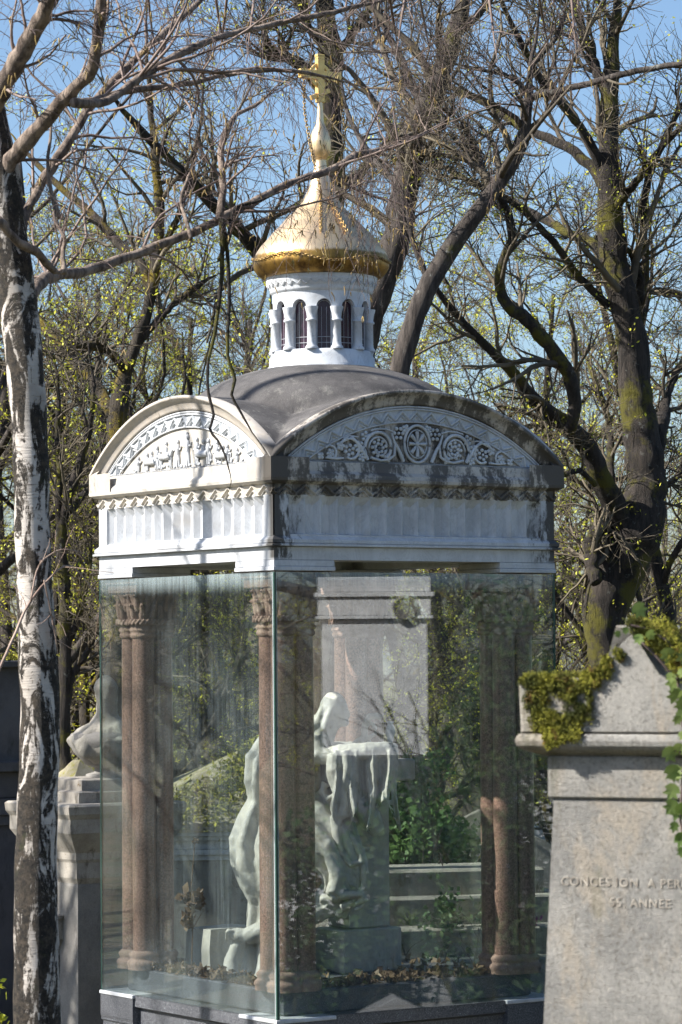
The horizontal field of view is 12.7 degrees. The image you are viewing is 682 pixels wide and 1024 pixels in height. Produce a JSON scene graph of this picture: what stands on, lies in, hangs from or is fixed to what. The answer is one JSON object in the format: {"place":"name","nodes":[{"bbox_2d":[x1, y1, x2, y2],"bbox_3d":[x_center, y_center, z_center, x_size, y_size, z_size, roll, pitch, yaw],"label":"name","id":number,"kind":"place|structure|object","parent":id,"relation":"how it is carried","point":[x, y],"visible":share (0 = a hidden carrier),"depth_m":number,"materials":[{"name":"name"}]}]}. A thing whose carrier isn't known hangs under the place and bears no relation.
{"place":"outdoors","nodes":[
{"label":"outdoors","id":0,"kind":"place"},
{"bbox_2d":[70,677,538,834],"bbox_3d":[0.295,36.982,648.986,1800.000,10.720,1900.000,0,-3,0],"label":"ground","id":1,"kind":"structure","parent":0,"point":[389,684],"depth_m":549.91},
{"bbox_2d":[0,978,8,1023],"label":"flowering plant","id":2,"kind":"object","parent":1,"relation":"on","point":[2,1017],"visible":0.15,"depth_m":19.97,"materials":[{"name":"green plant"}]},
{"bbox_2d":[0,648,20,1023],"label":"mausoleum","id":3,"kind":"structure","parent":1,"relation":"on","point":[10,707],"depth_m":28.48,"materials":[{"name":"stone"}]},
{"bbox_2d":[3,465,96,612],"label":"grey maple","id":4,"kind":"object","parent":1,"relation":"on","point":[7,510],"visible":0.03,"depth_m":59.45,"materials":[{"name":"green plant"}]},
{"bbox_2d":[59,760,94,776],"bbox_3d":[-2.160,3.493,25.768,0.760,2.822,0.760,1,-3,-34],"label":"lichen tomb","id":5,"kind":"object","parent":1,"relation":"on","point":[72,768],"visible":0.1,"depth_m":25.73,"materials":[{"name":"grey stone"}]},
{"bbox_2d":[0,268,187,771],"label":"slim maple","id":6,"kind":"object","parent":1,"relation":"on","point":[66,506],"visible":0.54,"depth_m":25.97,"materials":[{"name":"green plant"}]},
{"bbox_2d":[5,776,186,1023],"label":"urn tomb","id":7,"kind":"object","parent":1,"relation":"on","point":[79,879],"visible":0.45,"depth_m":23.97,"materials":[{"name":"grey stone"}]},
{"bbox_2d":[67,675,121,777],"bbox_3d":[-1.864,1.719,24.456,0.650,0.845,0.627,0,-3,0],"label":"draped urn","id":8,"kind":"object","parent":7,"relation":"on","point":[83,741],"visible":0.77,"depth_m":24.28,"materials":[{"name":"grey stone"}]},
{"bbox_2d":[0,208,204,723],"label":"grey maple","id":9,"kind":"object","parent":1,"relation":"on","point":[7,628],"visible":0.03,"depth_m":47.65,"materials":[{"name":"green plant"}]},
{"bbox_2d":[0,439,234,761],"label":"budding maple","id":10,"kind":"object","parent":1,"relation":"on","point":[8,610],"visible":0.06,"depth_m":46.07,"materials":[{"name":"green plant"}]},
{"bbox_2d":[0,340,251,749],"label":"spreading maple","id":11,"kind":"object","parent":1,"relation":"on","point":[173,660],"visible":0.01,"depth_m":47.68,"materials":[{"name":"green plant"}]},
{"bbox_2d":[0,174,258,777],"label":"grey maple","id":12,"kind":"object","parent":1,"relation":"on","point":[218,699],"visible":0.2,"depth_m":33.47,"materials":[{"name":"green plant"}]},
{"bbox_2d":[0,224,258,777],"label":"young maple","id":13,"kind":"object","parent":1,"relation":"on","point":[85,686],"visible":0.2,"depth_m":33.83,"materials":[{"name":"green plant"}]},
{"bbox_2d":[0,198,258,749],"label":"budding maple","id":14,"kind":"object","parent":1,"relation":"on","point":[181,722],"visible":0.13,"depth_m":34.33,"materials":[{"name":"green plant"}]},
{"bbox_2d":[0,0,274,730],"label":"grey maple","id":15,"kind":"object","parent":1,"relation":"on","point":[7,562],"visible":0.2,"depth_m":31.18,"materials":[{"name":"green plant"}]},
{"bbox_2d":[0,7,278,771],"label":"mossy maple","id":16,"kind":"object","parent":1,"relation":"on","point":[126,365],"visible":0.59,"depth_m":29.09,"materials":[{"name":"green plant"}]},
{"bbox_2d":[3,193,290,649],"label":"spreading maple","id":17,"kind":"object","parent":1,"relation":"on","point":[263,300],"visible":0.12,"depth_m":47.91,"materials":[{"name":"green plant"}]},
{"bbox_2d":[70,570,236,759],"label":"spreading maple","id":18,"kind":"object","parent":1,"relation":"on","point":[95,675],"visible":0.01,"depth_m":57.92,"materials":[{"name":"green plant"}]},
{"bbox_2d":[59,331,258,765],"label":"young maple","id":19,"kind":"object","parent":1,"relation":"on","point":[176,394],"visible":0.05,"depth_m":46.10,"materials":[{"name":"green plant"}]},
{"bbox_2d":[70,571,257,767],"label":"budding maple","id":20,"kind":"object","parent":1,"relation":"on","point":[195,727],"depth_m":65.25,"materials":[{"name":"green plant"}]},
{"bbox_2d":[91,587,258,766],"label":"grey maple","id":21,"kind":"object","parent":1,"relation":"on","point":[195,719],"depth_m":64.19,"materials":[{"name":"green plant"}]},
{"bbox_2d":[0,212,413,765],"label":"young maple","id":22,"kind":"object","parent":1,"relation":"on","point":[235,716],"visible":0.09,"depth_m":35.55,"materials":[{"name":"green plant"}]},
{"bbox_2d":[173,731,258,961],"bbox_3d":[-0.990,3.532,28.597,2.367,2.985,3.043,0,-3,-6],"label":"moss roofed tomb","id":23,"kind":"object","parent":1,"relation":"on","point":[213,795],"visible":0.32,"depth_m":27.36,"materials":[{"name":"stone"}]},
{"bbox_2d":[31,200,479,758],"bbox_3d":[-1.400,0.856,37.141,5.241,9.262,5.937,-3,-3,41],"label":"budding maple","id":24,"kind":"object","parent":1,"relation":"on","point":[209,574],"visible":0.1,"depth_m":37.06,"materials":[{"name":"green plant"}]},
{"bbox_2d":[36,0,486,373],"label":"dark maple","id":25,"kind":"object","parent":1,"relation":"on","point":[298,5],"visible":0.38,"depth_m":29.23,"materials":[{"name":"brown plant"}]},
{"bbox_2d":[179,570,395,714],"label":"grey maple","id":26,"kind":"object","parent":1,"relation":"on","point":[237,640],"visible":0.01,"depth_m":57.83,"materials":[{"name":"green plant"}]},
{"bbox_2d":[173,371,455,781],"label":"young maple","id":27,"kind":"object","parent":1,"relation":"on","point":[419,727],"visible":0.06,"depth_m":43.89,"materials":[{"name":"green plant"}]},
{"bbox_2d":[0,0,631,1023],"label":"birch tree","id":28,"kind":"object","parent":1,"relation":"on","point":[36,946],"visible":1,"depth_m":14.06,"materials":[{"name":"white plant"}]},
{"bbox_2d":[89,54,564,1023],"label":"memorial pavilion","id":29,"kind":"structure","parent":1,"relation":"on","point":[359,486],"depth_m":21.06,"materials":[{"name":"stone"}]},
{"bbox_2d":[185,924,245,969],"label":"marble block","id":30,"kind":"structure","parent":29,"relation":"on","point":[211,945],"depth_m":21.61,"materials":[{"name":"white stone"}]},
{"bbox_2d":[281,303,284,349],"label":"window","id":31,"kind":"structure","parent":29,"relation":"in","point":[283,318],"depth_m":21.54,"materials":[{"name":"clear glass"}]},
{"bbox_2d":[223,692,370,976],"bbox_3d":[-0.309,2.236,21.269,1.016,1.975,0.606,-1,-3,8],"label":"mourning statue","id":32,"kind":"object","parent":29,"relation":"on","point":[332,716],"visible":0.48,"depth_m":21.10,"materials":[{"name":"stone"}]},
{"bbox_2d":[295,300,306,348],"bbox_3d":[-0.274,-1.307,21.409,0.116,0.350,0.009,-2,-3,27],"label":"window","id":33,"kind":"structure","parent":29,"relation":"in","point":[300,314],"depth_m":21.41,"materials":[{"name":"clear glass"}]},
{"bbox_2d":[151,953,493,987],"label":"fallen leaves","id":34,"kind":"object","parent":29,"relation":"on","point":[356,978],"visible":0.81,"depth_m":20.88,"materials":[{"name":"brown plant"}]},
{"bbox_2d":[174,837,205,968],"bbox_3d":[-1.035,2.718,21.198,0.202,0.949,0.166,-3,-4,43],"label":"dried rose","id":35,"kind":"object","parent":34,"relation":"on","point":[191,898],"visible":1,"depth_m":21.20,"materials":[{"name":"brown plant"}]},
{"bbox_2d":[317,299,330,347],"bbox_3d":[-0.118,-1.309,21.377,0.116,0.350,0.009,0,-3,-3],"label":"window","id":36,"kind":"structure","parent":29,"relation":"in","point":[324,311],"depth_m":21.38,"materials":[{"name":"clear glass"}]},
{"bbox_2d":[341,300,351,348],"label":"window","id":37,"kind":"structure","parent":29,"relation":"in","point":[346,324],"depth_m":21.44,"materials":[{"name":"clear glass"}]},
{"bbox_2d":[362,304,363,344],"bbox_3d":[0.139,-1.304,21.545,0.009,0.350,0.116,-2,-3,27],"label":"window","id":38,"kind":"structure","parent":29,"relation":"in","point":[362,304],"depth_m":21.58,"materials":[{"name":"clear glass"}]},
{"bbox_2d":[314,742,414,973],"bbox_3d":[0.144,2.386,21.277,0.800,1.599,0.699,1,-3,-34],"label":"marble bier","id":39,"kind":"object","parent":29,"relation":"on","point":[357,787],"visible":0.91,"depth_m":21.16,"materials":[{"name":"white stone"}]},
{"bbox_2d":[352,712,381,742],"bbox_3d":[0.183,1.514,21.421,0.212,0.234,0.052,0,-3,-3],"label":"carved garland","id":40,"kind":"object","parent":39,"relation":"on","point":[365,736],"visible":0.93,"depth_m":21.41,"materials":[{"name":"stone"}]},
{"bbox_2d":[386,721,394,742],"bbox_3d":[0.344,1.555,21.451,0.068,0.187,0.068,0,-3,0],"label":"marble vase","id":41,"kind":"object","parent":39,"relation":"on","point":[390,731],"visible":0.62,"depth_m":21.43,"materials":[{"name":"white stone"}]},
{"bbox_2d":[141,201,582,810],"bbox_3d":[1.297,0.580,38.267,6.548,9.745,4.083,2,-3,-39],"label":"grey maple","id":42,"kind":"object","parent":1,"relation":"on","point":[463,731],"visible":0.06,"depth_m":37.88,"materials":[{"name":"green plant"}]},
{"bbox_2d":[178,266,558,835],"bbox_3d":[-0.326,1.032,33.888,5.343,8.336,4.717,-3,-4,42],"label":"budding maple","id":43,"kind":"object","parent":1,"relation":"on","point":[459,791],"visible":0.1,"depth_m":34.03,"materials":[{"name":"green plant"}]},
{"bbox_2d":[190,200,581,831],"bbox_3d":[0.348,0.778,33.955,4.479,8.917,5.584,-2,-3,25],"label":"young maple","id":44,"kind":"object","parent":1,"relation":"on","point":[413,738],"visible":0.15,"depth_m":33.43,"materials":[{"name":"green plant"}]},
{"bbox_2d":[276,0,557,890],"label":"leaning maple","id":45,"kind":"object","parent":1,"relation":"on","point":[324,654],"visible":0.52,"depth_m":25.02,"materials":[{"name":"brown plant"}]},
{"bbox_2d":[316,862,549,992],"bbox_3d":[0.902,3.776,23.754,2.300,2.022,1.600,0,-3,-12],"label":"stepped granite tomb","id":46,"kind":"object","parent":1,"relation":"on","point":[415,887],"visible":0.17,"depth_m":23.60,"materials":[{"name":"stone"}]},
{"bbox_2d":[397,909,436,925],"bbox_3d":[0.572,3.038,23.115,0.297,0.148,0.262,0,-3,0],"label":"grass tuft","id":47,"kind":"object","parent":46,"relation":"on","point":[411,922],"visible":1,"depth_m":23.13,"materials":[{"name":"green plant"}]},
{"bbox_2d":[460,889,481,958],"bbox_3d":[1.125,3.619,23.311,1.436,1.812,1.565,0,-3,0],"label":"ivy","id":48,"kind":"object","parent":46,"relation":"on","point":[478,916],"visible":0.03,"depth_m":23.33,"materials":[{"name":"green plant"}]},
{"bbox_2d":[401,872,542,981],"bbox_3d":[0.945,3.622,23.282,1.247,1.795,1.540,-2,-3,28],"label":"ivy","id":49,"kind":"object","parent":46,"relation":"on","point":[442,913],"visible":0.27,"depth_m":23.23,"materials":[{"name":"green plant"}]},
{"bbox_2d":[469,937,481,947],"bbox_3d":[1.028,3.233,23.093,0.175,0.102,0.204,0,-3,0],"label":"grass tuft","id":50,"kind":"object","parent":46,"relation":"on","point":[479,944],"visible":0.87,"depth_m":23.05,"materials":[{"name":"green plant"}]},
{"bbox_2d":[389,746,480,865],"bbox_3d":[0.549,3.300,25.340,1.653,2.741,2.656,-1,-3,8],"label":"ivy bush","id":51,"kind":"object","parent":1,"relation":"on","point":[426,839],"visible":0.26,"depth_m":24.93,"materials":[{"name":"green plant"}]},
{"bbox_2d":[383,569,537,800],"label":"budding maple","id":52,"kind":"object","parent":1,"relation":"on","point":[416,611],"visible":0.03,"depth_m":53.31,"materials":[{"name":"green plant"}]},
{"bbox_2d":[383,570,540,764],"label":"spreading maple","id":53,"kind":"object","parent":1,"relation":"on","point":[424,607],"visible":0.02,"depth_m":64.49,"materials":[{"name":"green plant"}]},
{"bbox_2d":[452,809,480,852],"bbox_3d":[1.619,4.458,35.833,0.988,1.973,0.360,0,-3,0],"label":"gabled stele","id":54,"kind":"object","parent":1,"relation":"on","point":[472,816],"visible":0.07,"depth_m":35.77,"materials":[{"name":"grey stone"}]},
{"bbox_2d":[410,566,582,816],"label":"young maple","id":55,"kind":"object","parent":1,"relation":"on","point":[459,812],"visible":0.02,"depth_m":61.26,"materials":[{"name":"green plant"}]},
{"bbox_2d":[383,465,615,815],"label":"grey maple","id":56,"kind":"object","parent":1,"relation":"on","point":[468,808],"visible":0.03,"depth_m":55.85,"materials":[{"name":"green plant"}]},
{"bbox_2d":[423,490,581,815],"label":"budding maple","id":57,"kind":"object","parent":1,"relation":"on","point":[561,655],"visible":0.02,"depth_m":63.47,"materials":[{"name":"green plant"}]},
{"bbox_2d":[331,0,681,641],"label":"slanting maple","id":58,"kind":"object","parent":1,"relation":"on","point":[462,231],"visible":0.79,"depth_m":24.06,"materials":[{"name":"brown plant"}]},
{"bbox_2d":[339,0,681,667],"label":"old maple","id":59,"kind":"object","parent":1,"relation":"on","point":[618,553],"visible":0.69,"depth_m":26.85,"materials":[{"name":"brown plant"}]},
{"bbox_2d":[474,836,551,888],"bbox_3d":[1.740,4.161,30.841,1.059,1.876,0.360,0,-3,-4],"label":"stele","id":60,"kind":"object","parent":1,"relation":"on","point":[543,854],"visible":0.12,"depth_m":30.79,"materials":[{"name":"grey stone"}]},
{"bbox_2d":[383,281,656,844],"bbox_3d":[1.484,1.280,32.308,3.840,7.643,4.786,0,-3,-9],"label":"young maple","id":61,"kind":"object","parent":1,"relation":"on","point":[545,818],"visible":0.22,"depth_m":31.99,"materials":[{"name":"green plant"}]},
{"bbox_2d":[366,186,681,822],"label":"budding maple","id":62,"kind":"object","parent":1,"relation":"on","point":[547,622],"visible":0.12,"depth_m":35.13,"materials":[{"name":"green plant"}]},
{"bbox_2d":[386,324,681,815],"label":"spreading maple","id":63,"kind":"object","parent":1,"relation":"on","point":[404,629],"visible":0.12,"depth_m":44.75,"materials":[{"name":"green plant"}]},
{"bbox_2d":[393,336,681,693],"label":"budding maple","id":64,"kind":"object","parent":1,"relation":"on","point":[648,602],"visible":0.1,"depth_m":51.27,"materials":[{"name":"green plant"}]},
{"bbox_2d":[534,822,545,840],"bbox_3d":[2.505,4.380,34.835,0.903,2.011,0.360,0,-3,-18],"label":"gabled stele","id":65,"kind":"object","parent":1,"relation":"on","point":[538,834],"depth_m":34.68,"materials":[{"name":"stone"}]},
{"bbox_2d":[428,76,681,664],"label":"budding maple","id":66,"kind":"object","parent":1,"relation":"on","point":[661,577],"visible":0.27,"depth_m":30.83,"materials":[{"name":"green plant"}]},
{"bbox_2d":[515,612,681,1023],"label":"mossy tombstone","id":67,"kind":"object","parent":1,"relation":"on","point":[603,736],"visible":0.98,"depth_m":8.87,"materials":[{"name":"stone"}]},
{"bbox_2d":[614,602,681,857],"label":"ivy","id":68,"kind":"object","parent":67,"relation":"attached to","point":[673,772],"visible":1,"depth_m":8.75,"materials":[{"name":"green plant"}]},
{"bbox_2d":[534,465,681,670],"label":"grey maple","id":69,"kind":"object","parent":1,"relation":"on","point":[665,500],"depth_m":63.53,"materials":[{"name":"green plant"}]},
{"bbox_2d":[534,500,681,786],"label":"young maple","id":70,"kind":"object","parent":1,"relation":"on","point":[678,533],"visible":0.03,"depth_m":60.58,"materials":[{"name":"green plant"}]},
{"bbox_2d":[574,499,681,672],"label":"spreading maple","id":71,"kind":"object","parent":1,"relation":"on","point":[655,607],"visible":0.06,"depth_m":60.75,"materials":[{"name":"green plant"}]},
{"bbox_2d":[635,150,681,558],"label":"spreading maple","id":72,"kind":"object","parent":1,"relation":"on","point":[679,556],"visible":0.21,"depth_m":32.72,"materials":[{"name":"green plant"}]},
{"bbox_2d":[0,0,681,676],"label":"sky","id":73,"kind":"structure","parent":0,"point":[561,162],"materials":[{"name":"blue"}]}
]}

